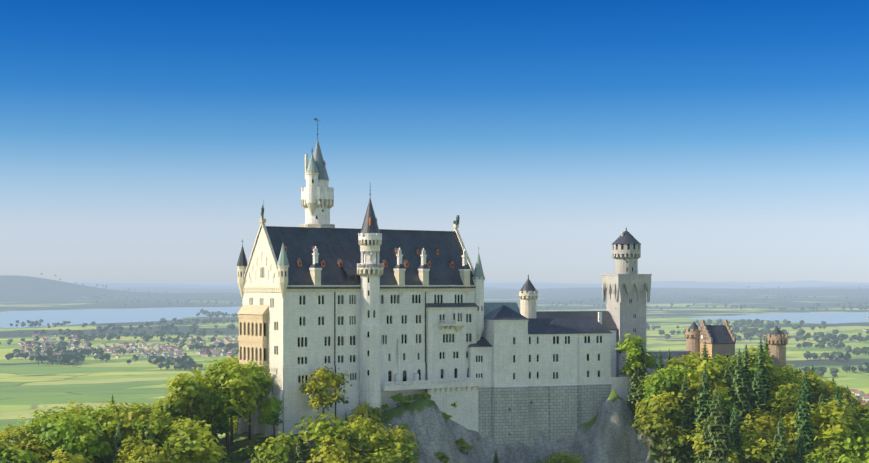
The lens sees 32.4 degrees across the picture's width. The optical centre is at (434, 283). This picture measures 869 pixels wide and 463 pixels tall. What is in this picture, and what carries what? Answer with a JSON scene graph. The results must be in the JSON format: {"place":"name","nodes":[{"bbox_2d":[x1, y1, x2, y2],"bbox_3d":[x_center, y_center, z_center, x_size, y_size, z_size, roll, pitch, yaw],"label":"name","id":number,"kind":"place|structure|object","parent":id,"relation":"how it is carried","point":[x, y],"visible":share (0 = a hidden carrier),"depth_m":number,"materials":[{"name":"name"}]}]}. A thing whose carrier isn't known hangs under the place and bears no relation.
{"place":"outdoors","nodes":[
{"label":"outdoors","id":0,"kind":"place"},
{"bbox_2d":[0,275,868,438],"bbox_3d":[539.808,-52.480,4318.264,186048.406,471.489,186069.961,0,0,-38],"label":"plain ground","id":1,"kind":"structure","parent":0,"point":[27,386],"depth_m":7057.58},
{"bbox_2d":[17,287,868,407],"bbox_3d":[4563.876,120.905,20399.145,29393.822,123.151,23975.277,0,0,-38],"label":"village houses","id":2,"kind":"structure","parent":1,"relation":"on","point":[170,350],"depth_m":4041.39,"materials":[{"name":"grey"}]},
{"bbox_2d":[0,307,868,327],"bbox_3d":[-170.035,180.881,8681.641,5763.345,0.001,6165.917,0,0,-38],"label":"lake","id":3,"kind":"structure","parent":0,"point":[74,317],"depth_m":8087.06,"materials":[{"name":"blue liquid"}]},
{"bbox_2d":[0,0,868,283],"label":"sky","id":4,"kind":"structure","parent":0,"point":[141,140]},
{"bbox_2d":[217,389,670,462],"bbox_3d":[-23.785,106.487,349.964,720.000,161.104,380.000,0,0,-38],"label":"rocky hill","id":5,"kind":"structure","parent":0,"point":[605,434],"depth_m":360.68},
{"bbox_2d":[0,436,16,459],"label":"deciduous tree","id":6,"kind":"object","parent":5,"relation":"on","point":[3,446],"visible":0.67,"depth_m":301.77,"materials":[{"name":"green plant"}]},
{"bbox_2d":[0,424,32,444],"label":"deciduous tree","id":7,"kind":"object","parent":5,"relation":"on","point":[6,429],"visible":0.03,"depth_m":314.73,"materials":[{"name":"green plant"}]},
{"bbox_2d":[0,446,39,462],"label":"deciduous tree","id":8,"kind":"object","parent":5,"relation":"on","point":[21,457],"visible":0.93,"depth_m":298.12,"materials":[{"name":"green plant"}]},
{"bbox_2d":[0,424,48,453],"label":"deciduous tree","id":9,"kind":"object","parent":5,"relation":"on","point":[18,436],"visible":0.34,"depth_m":309.74,"materials":[{"name":"green plant"}]},
{"bbox_2d":[4,436,52,462],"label":"deciduous tree","id":10,"kind":"object","parent":5,"relation":"on","point":[35,448],"visible":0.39,"depth_m":306.35,"materials":[{"name":"green plant"}]},
{"bbox_2d":[14,405,71,461],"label":"deciduous tree","id":11,"kind":"object","parent":5,"relation":"on","point":[39,420],"visible":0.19,"depth_m":313.02,"materials":[{"name":"green plant"}]},
{"bbox_2d":[34,414,98,462],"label":"deciduous tree","id":12,"kind":"object","parent":5,"relation":"on","point":[41,436],"visible":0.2,"depth_m":305.58,"materials":[{"name":"green plant"}]},
{"bbox_2d":[44,448,91,462],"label":"deciduous tree","id":13,"kind":"object","parent":5,"relation":"on","point":[57,453],"visible":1,"depth_m":294.57,"materials":[{"name":"green plant"}]},
{"bbox_2d":[39,410,103,462],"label":"deciduous tree","id":14,"kind":"object","parent":5,"relation":"on","point":[73,434],"visible":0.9,"depth_m":300.69,"materials":[{"name":"green plant"}]},
{"bbox_2d":[52,401,96,416],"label":"deciduous tree","id":15,"kind":"object","parent":5,"relation":"on","point":[77,409],"visible":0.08,"depth_m":322.74,"materials":[{"name":"green plant"}]},
{"bbox_2d":[54,413,114,462],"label":"deciduous tree","id":16,"kind":"object","parent":5,"relation":"on","point":[102,448],"visible":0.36,"depth_m":305.44,"materials":[{"name":"green plant"}]},
{"bbox_2d":[71,404,103,457],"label":"deciduous tree","id":17,"kind":"object","parent":5,"relation":"on","point":[87,415],"visible":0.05,"depth_m":315.27,"materials":[{"name":"green plant"}]},
{"bbox_2d":[86,400,132,462],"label":"deciduous tree","id":18,"kind":"object","parent":5,"relation":"on","point":[108,423],"visible":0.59,"depth_m":309.23,"materials":[{"name":"green plant"}]},
{"bbox_2d":[107,419,124,462],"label":"conifer tree","id":19,"kind":"object","parent":5,"relation":"on","point":[119,438],"visible":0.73,"depth_m":305.44,"materials":[{"name":"green plant"}]},
{"bbox_2d":[99,401,167,452],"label":"deciduous tree","id":20,"kind":"object","parent":5,"relation":"on","point":[135,413],"visible":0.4,"depth_m":309.36,"materials":[{"name":"green plant"}]},
{"bbox_2d":[112,436,154,462],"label":"deciduous tree","id":21,"kind":"object","parent":5,"relation":"on","point":[138,443],"visible":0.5,"depth_m":303.83,"materials":[{"name":"green plant"}]},
{"bbox_2d":[113,438,169,462],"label":"deciduous tree","id":22,"kind":"object","parent":5,"relation":"on","point":[143,456],"visible":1,"depth_m":297.27,"materials":[{"name":"green plant"}]},
{"bbox_2d":[126,403,159,446],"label":"deciduous tree","id":23,"kind":"object","parent":5,"relation":"on","point":[144,404],"visible":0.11,"depth_m":317.50,"materials":[{"name":"green plant"}]},
{"bbox_2d":[128,407,179,453],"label":"deciduous tree","id":24,"kind":"object","parent":5,"relation":"on","point":[149,432],"visible":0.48,"depth_m":306.96,"materials":[{"name":"green plant"}]},
{"bbox_2d":[151,441,193,462],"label":"deciduous tree","id":25,"kind":"object","parent":5,"relation":"on","point":[174,459],"visible":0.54,"depth_m":301.66,"materials":[{"name":"green plant"}]},
{"bbox_2d":[158,416,195,455],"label":"deciduous tree","id":26,"kind":"object","parent":5,"relation":"on","point":[167,436],"visible":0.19,"depth_m":308.63,"materials":[{"name":"green plant"}]},
{"bbox_2d":[145,370,216,435],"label":"deciduous tree","id":27,"kind":"object","parent":5,"relation":"on","point":[191,389],"visible":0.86,"depth_m":313.71,"materials":[{"name":"green plant"}]},
{"bbox_2d":[168,450,194,462],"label":"deciduous tree","id":28,"kind":"object","parent":5,"relation":"on","point":[184,461],"visible":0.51,"depth_m":301.14,"materials":[{"name":"green plant"}]},
{"bbox_2d":[158,418,228,462],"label":"deciduous tree","id":29,"kind":"object","parent":5,"relation":"on","point":[186,439],"visible":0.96,"depth_m":299.85,"materials":[{"name":"green plant"}]},
{"bbox_2d":[169,371,227,426],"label":"deciduous tree","id":30,"kind":"object","parent":5,"relation":"on","point":[205,381],"visible":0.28,"depth_m":319.98,"materials":[{"name":"green plant"}]},
{"bbox_2d":[190,386,233,443],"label":"deciduous tree","id":31,"kind":"object","parent":5,"relation":"on","point":[223,425],"visible":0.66,"depth_m":319.66,"materials":[{"name":"green plant"}]},
{"bbox_2d":[193,355,253,402],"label":"deciduous tree","id":32,"kind":"object","parent":5,"relation":"on","point":[216,365],"visible":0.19,"depth_m":326.71,"materials":[{"name":"green plant"}]},
{"bbox_2d":[224,416,237,434],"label":"deciduous tree","id":33,"kind":"object","parent":5,"relation":"on","point":[235,424],"visible":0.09,"depth_m":348.95,"materials":[{"name":"green plant"}]},
{"bbox_2d":[208,360,264,454],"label":"deciduous tree","id":34,"kind":"object","parent":5,"relation":"on","point":[236,383],"visible":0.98,"depth_m":320.75,"materials":[{"name":"green plant"}]},
{"bbox_2d":[222,355,261,443],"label":"deciduous tree","id":35,"kind":"object","parent":5,"relation":"on","point":[231,432],"visible":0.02,"depth_m":335.20,"materials":[{"name":"green plant"}]},
{"bbox_2d":[238,360,275,439],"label":"deciduous tree","id":36,"kind":"object","parent":5,"relation":"on","point":[263,379],"visible":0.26,"depth_m":332.07,"materials":[{"name":"green plant"}]},
{"bbox_2d":[255,396,286,438],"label":"deciduous tree","id":37,"kind":"object","parent":5,"relation":"on","point":[269,411],"visible":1,"depth_m":323.84,"materials":[{"name":"green plant"}]},
{"bbox_2d":[246,426,306,462],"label":"deciduous tree","id":38,"kind":"object","parent":5,"relation":"on","point":[273,451],"visible":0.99,"depth_m":313.70,"materials":[{"name":"green plant"}]},
{"bbox_2d":[294,440,305,462],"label":"conifer tree","id":39,"kind":"object","parent":5,"relation":"on","point":[299,458],"visible":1,"depth_m":312.95,"materials":[{"name":"green plant"}]},
{"bbox_2d":[292,426,309,462],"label":"conifer tree","id":40,"kind":"object","parent":5,"relation":"on","point":[303,447],"visible":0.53,"depth_m":319.36,"materials":[{"name":"green plant"}]},
{"bbox_2d":[298,364,351,417],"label":"deciduous tree","id":41,"kind":"object","parent":5,"relation":"on","point":[325,398],"visible":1,"depth_m":330.46,"materials":[{"name":"green plant"}]},
{"bbox_2d":[291,407,361,462],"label":"deciduous tree","id":42,"kind":"object","parent":5,"relation":"on","point":[327,431],"visible":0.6,"depth_m":318.86,"materials":[{"name":"green plant"}]},
{"bbox_2d":[306,436,360,462],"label":"deciduous tree","id":43,"kind":"object","parent":5,"relation":"on","point":[320,455],"visible":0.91,"depth_m":313.79,"materials":[{"name":"green plant"}]},
{"bbox_2d":[332,448,387,462],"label":"deciduous tree","id":44,"kind":"object","parent":5,"relation":"on","point":[356,456],"visible":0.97,"depth_m":313.65,"materials":[{"name":"green plant"}]},
{"bbox_2d":[337,415,387,462],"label":"deciduous tree","id":45,"kind":"object","parent":5,"relation":"on","point":[362,429],"visible":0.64,"depth_m":320.69,"materials":[{"name":"green plant"}]},
{"bbox_2d":[346,401,387,430],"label":"deciduous tree","id":46,"kind":"object","parent":5,"relation":"on","point":[362,410],"visible":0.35,"depth_m":333.22,"materials":[{"name":"green plant"}]},
{"bbox_2d":[354,430,419,462],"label":"deciduous tree","id":47,"kind":"object","parent":5,"relation":"on","point":[410,445],"visible":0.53,"depth_m":320.92,"materials":[{"name":"green plant"}]},
{"bbox_2d":[366,439,419,462],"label":"deciduous tree","id":48,"kind":"object","parent":5,"relation":"on","point":[396,457],"visible":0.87,"depth_m":318.11,"materials":[{"name":"green plant"}]},
{"bbox_2d":[389,393,403,406],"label":"shrub","id":49,"kind":"object","parent":5,"relation":"on","point":[398,398],"visible":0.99,"depth_m":342.57,"materials":[{"name":"green plant"}]},
{"bbox_2d":[374,424,419,462],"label":"deciduous tree","id":50,"kind":"object","parent":5,"relation":"on","point":[404,434],"visible":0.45,"depth_m":325.39,"materials":[{"name":"green plant"}]},
{"bbox_2d":[455,438,466,451],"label":"shrub","id":51,"kind":"object","parent":5,"relation":"on","point":[461,442],"visible":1,"depth_m":347.36,"materials":[{"name":"green plant"}]},
{"bbox_2d":[237,118,787,444],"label":"castle","id":52,"kind":"structure","parent":5,"relation":"on","point":[376,313],"depth_m":354.53,"materials":[{"name":"stone"}]},
{"bbox_2d":[539,449,584,462],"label":"deciduous tree","id":53,"kind":"object","parent":5,"relation":"on","point":[557,459],"visible":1,"depth_m":353.69,"materials":[{"name":"green plant"}]},
{"bbox_2d":[614,332,657,391],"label":"deciduous tree","id":54,"kind":"object","parent":5,"relation":"on","point":[630,346],"visible":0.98,"depth_m":369.89,"materials":[{"name":"green plant"}]},
{"bbox_2d":[627,340,649,424],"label":"conifer tree","id":55,"kind":"object","parent":5,"relation":"on","point":[634,395],"visible":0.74,"depth_m":368.65,"materials":[{"name":"green plant"}]},
{"bbox_2d":[633,370,675,441],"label":"deciduous tree","id":56,"kind":"object","parent":5,"relation":"on","point":[650,380],"visible":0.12,"depth_m":363.99,"materials":[{"name":"green plant"}]},
{"bbox_2d":[627,386,692,462],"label":"deciduous tree","id":57,"kind":"object","parent":5,"relation":"on","point":[657,426],"visible":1,"depth_m":349.62,"materials":[{"name":"green plant"}]},
{"bbox_2d":[655,350,664,375],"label":"conifer tree","id":58,"kind":"object","parent":5,"relation":"on","point":[659,366],"visible":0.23,"depth_m":368.45,"materials":[{"name":"green plant"}]},
{"bbox_2d":[641,359,697,456],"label":"deciduous tree","id":59,"kind":"object","parent":5,"relation":"on","point":[671,379],"visible":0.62,"depth_m":357.12,"materials":[{"name":"green plant"}]},
{"bbox_2d":[666,373,696,462],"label":"conifer tree","id":60,"kind":"object","parent":5,"relation":"on","point":[686,421],"visible":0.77,"depth_m":351.56,"materials":[{"name":"green plant"}]},
{"bbox_2d":[666,355,696,390],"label":"deciduous tree","id":61,"kind":"object","parent":5,"relation":"on","point":[677,362],"visible":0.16,"depth_m":368.06,"materials":[{"name":"green plant"}]},
{"bbox_2d":[681,351,700,368],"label":"deciduous tree","id":62,"kind":"object","parent":5,"relation":"on","point":[691,356],"visible":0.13,"depth_m":372.40,"materials":[{"name":"green plant"}]},
{"bbox_2d":[686,364,714,462],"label":"conifer tree","id":63,"kind":"object","parent":5,"relation":"on","point":[703,407],"visible":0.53,"depth_m":349.99,"materials":[{"name":"green plant"}]},
{"bbox_2d":[694,419,710,462],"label":"conifer tree","id":64,"kind":"object","parent":5,"relation":"on","point":[701,456],"visible":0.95,"depth_m":342.29,"materials":[{"name":"green plant"}]},
{"bbox_2d":[698,342,712,390],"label":"conifer tree","id":65,"kind":"object","parent":5,"relation":"on","point":[704,353],"visible":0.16,"depth_m":366.49,"materials":[{"name":"green plant"}]},
{"bbox_2d":[680,356,733,413],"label":"deciduous tree","id":66,"kind":"object","parent":5,"relation":"on","point":[714,371],"visible":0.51,"depth_m":356.58,"materials":[{"name":"green plant"}]},
{"bbox_2d":[693,353,727,391],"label":"deciduous tree","id":67,"kind":"object","parent":5,"relation":"on","point":[717,359],"visible":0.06,"depth_m":367.83,"materials":[{"name":"green plant"}]},
{"bbox_2d":[688,391,737,435],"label":"deciduous tree","id":68,"kind":"object","parent":5,"relation":"on","point":[725,406],"visible":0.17,"depth_m":351.62,"materials":[{"name":"green plant"}]},
{"bbox_2d":[686,419,745,462],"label":"deciduous tree","id":69,"kind":"object","parent":5,"relation":"on","point":[699,443],"visible":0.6,"depth_m":342.39,"materials":[{"name":"green plant"}]},
{"bbox_2d":[702,386,737,462],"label":"conifer tree","id":70,"kind":"object","parent":5,"relation":"on","point":[718,441],"visible":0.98,"depth_m":340.73,"materials":[{"name":"green plant"}]},
{"bbox_2d":[722,357,732,387],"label":"conifer tree","id":71,"kind":"object","parent":5,"relation":"on","point":[728,372],"visible":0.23,"depth_m":364.07,"materials":[{"name":"green plant"}]},
{"bbox_2d":[725,372,733,424],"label":"conifer tree","id":72,"kind":"object","parent":5,"relation":"on","point":[731,387],"visible":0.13,"depth_m":361.27,"materials":[{"name":"green plant"}]},
{"bbox_2d":[711,354,750,383],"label":"deciduous tree","id":73,"kind":"object","parent":5,"relation":"on","point":[733,362],"visible":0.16,"depth_m":367.62,"materials":[{"name":"green plant"}]},
{"bbox_2d":[727,402,743,462],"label":"conifer tree","id":74,"kind":"object","parent":5,"relation":"on","point":[735,437],"visible":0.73,"depth_m":344.96,"materials":[{"name":"green plant"}]},
{"bbox_2d":[725,349,754,432],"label":"conifer tree","id":75,"kind":"object","parent":5,"relation":"on","point":[740,392],"visible":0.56,"depth_m":352.23,"materials":[{"name":"green plant"}]},
{"bbox_2d":[742,345,754,402],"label":"conifer tree","id":76,"kind":"object","parent":5,"relation":"on","point":[746,357],"visible":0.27,"depth_m":365.59,"materials":[{"name":"green plant"}]},
{"bbox_2d":[728,422,770,462],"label":"deciduous tree","id":77,"kind":"object","parent":5,"relation":"on","point":[747,435],"visible":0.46,"depth_m":345.57,"materials":[{"name":"green plant"}]},
{"bbox_2d":[747,363,768,462],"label":"conifer tree","id":78,"kind":"object","parent":5,"relation":"on","point":[757,399],"visible":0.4,"depth_m":358.71,"materials":[{"name":"green plant"}]},
{"bbox_2d":[736,346,784,390],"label":"deciduous tree","id":79,"kind":"object","parent":5,"relation":"on","point":[771,368],"visible":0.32,"depth_m":366.13,"materials":[{"name":"green plant"}]},
{"bbox_2d":[749,339,774,417],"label":"conifer tree","id":80,"kind":"object","parent":5,"relation":"on","point":[761,356],"visible":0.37,"depth_m":363.49,"materials":[{"name":"green plant"}]},
{"bbox_2d":[744,404,781,440],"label":"deciduous tree","id":81,"kind":"object","parent":5,"relation":"on","point":[761,419],"visible":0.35,"depth_m":350.59,"materials":[{"name":"green plant"}]},
{"bbox_2d":[736,431,790,462],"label":"deciduous tree","id":82,"kind":"object","parent":5,"relation":"on","point":[764,445],"visible":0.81,"depth_m":341.69,"materials":[{"name":"green plant"}]},
{"bbox_2d":[770,415,793,462],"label":"conifer tree","id":83,"kind":"object","parent":5,"relation":"on","point":[780,439],"visible":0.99,"depth_m":341.20,"materials":[{"name":"green plant"}]},
{"bbox_2d":[759,403,810,439],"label":"deciduous tree","id":84,"kind":"object","parent":5,"relation":"on","point":[784,412],"visible":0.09,"depth_m":357.07,"materials":[{"name":"green plant"}]},
{"bbox_2d":[761,410,811,446],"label":"deciduous tree","id":85,"kind":"object","parent":5,"relation":"on","point":[788,426],"visible":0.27,"depth_m":351.19,"materials":[{"name":"green plant"}]},
{"bbox_2d":[764,376,810,419],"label":"deciduous tree","id":86,"kind":"object","parent":5,"relation":"on","point":[779,394],"visible":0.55,"depth_m":359.96,"materials":[{"name":"green plant"}]},
{"bbox_2d":[776,363,801,377],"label":"deciduous tree","id":87,"kind":"object","parent":5,"relation":"on","point":[787,368],"visible":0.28,"depth_m":375.14,"materials":[{"name":"green plant"}]},
{"bbox_2d":[767,434,814,462],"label":"deciduous tree","id":88,"kind":"object","parent":5,"relation":"on","point":[790,449],"visible":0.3,"depth_m":345.65,"materials":[{"name":"green plant"}]},
{"bbox_2d":[780,370,802,388],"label":"deciduous tree","id":89,"kind":"object","parent":5,"relation":"on","point":[790,379],"visible":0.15,"depth_m":370.30,"materials":[{"name":"green plant"}]},
{"bbox_2d":[779,376,814,403],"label":"deciduous tree","id":90,"kind":"object","parent":5,"relation":"on","point":[796,387],"visible":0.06,"depth_m":364.51,"materials":[{"name":"green plant"}]},
{"bbox_2d":[789,426,809,462],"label":"conifer tree","id":91,"kind":"object","parent":5,"relation":"on","point":[800,448],"visible":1,"depth_m":343.51,"materials":[{"name":"green plant"}]},
{"bbox_2d":[790,383,817,457],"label":"conifer tree","id":92,"kind":"object","parent":5,"relation":"on","point":[802,419],"visible":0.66,"depth_m":348.70,"materials":[{"name":"green plant"}]},
{"bbox_2d":[800,369,815,410],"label":"conifer tree","id":93,"kind":"object","parent":5,"relation":"on","point":[805,386],"visible":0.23,"depth_m":363.09,"materials":[{"name":"green plant"}]},
{"bbox_2d":[795,370,827,410],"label":"deciduous tree","id":94,"kind":"object","parent":5,"relation":"on","point":[814,384],"visible":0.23,"depth_m":367.92,"materials":[{"name":"green plant"}]},
{"bbox_2d":[802,372,830,407],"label":"deciduous tree","id":95,"kind":"object","parent":5,"relation":"on","point":[817,395],"visible":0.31,"depth_m":371.12,"materials":[{"name":"green plant"}]},
{"bbox_2d":[800,447,838,462],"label":"deciduous tree","id":96,"kind":"object","parent":5,"relation":"on","point":[819,457],"visible":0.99,"depth_m":340.48,"materials":[{"name":"green plant"}]},
{"bbox_2d":[814,391,825,411],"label":"conifer tree","id":97,"kind":"object","parent":5,"relation":"on","point":[821,399],"visible":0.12,"depth_m":360.80,"materials":[{"name":"green plant"}]},
{"bbox_2d":[822,382,835,399],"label":"deciduous tree","id":98,"kind":"object","parent":5,"relation":"on","point":[829,387],"visible":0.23,"depth_m":380.56,"materials":[{"name":"green plant"}]},
{"bbox_2d":[823,379,837,397],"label":"deciduous tree","id":99,"kind":"object","parent":5,"relation":"on","point":[831,383],"visible":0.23,"depth_m":402.15,"materials":[{"name":"green plant"}]},
{"bbox_2d":[793,400,868,462],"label":"deciduous tree","id":100,"kind":"object","parent":5,"relation":"on","point":[824,418],"visible":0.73,"depth_m":349.48,"materials":[{"name":"green plant"}]},
{"bbox_2d":[821,442,848,462],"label":"deciduous tree","id":101,"kind":"object","parent":5,"relation":"on","point":[828,453],"visible":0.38,"depth_m":347.23,"materials":[{"name":"green plant"}]},
{"bbox_2d":[834,386,842,417],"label":"conifer tree","id":102,"kind":"object","parent":5,"relation":"on","point":[838,396],"visible":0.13,"depth_m":359.04,"materials":[{"name":"green plant"}]},
{"bbox_2d":[824,396,855,422],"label":"deciduous tree","id":103,"kind":"object","parent":5,"relation":"on","point":[844,403],"visible":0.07,"depth_m":363.24,"materials":[{"name":"green plant"}]},
{"bbox_2d":[817,424,868,462],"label":"deciduous tree","id":104,"kind":"object","parent":5,"relation":"on","point":[850,444],"visible":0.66,"depth_m":346.80,"materials":[{"name":"green plant"}]},
{"bbox_2d":[827,454,867,462],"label":"deciduous tree","id":105,"kind":"object","parent":5,"relation":"on","point":[843,459],"visible":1,"depth_m":336.15,"materials":[{"name":"green plant"}]},
{"bbox_2d":[843,386,853,421],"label":"conifer tree","id":106,"kind":"object","parent":5,"relation":"on","point":[847,395],"visible":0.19,"depth_m":366.97,"materials":[{"name":"green plant"}]},
{"bbox_2d":[849,412,868,457],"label":"deciduous tree","id":107,"kind":"object","parent":5,"relation":"on","point":[862,424],"visible":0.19,"depth_m":353.83,"materials":[{"name":"green plant"}]},
{"bbox_2d":[854,402,868,421],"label":"deciduous tree","id":108,"kind":"object","parent":5,"relation":"on","point":[863,410],"visible":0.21,"depth_m":368.68,"materials":[{"name":"green plant"}]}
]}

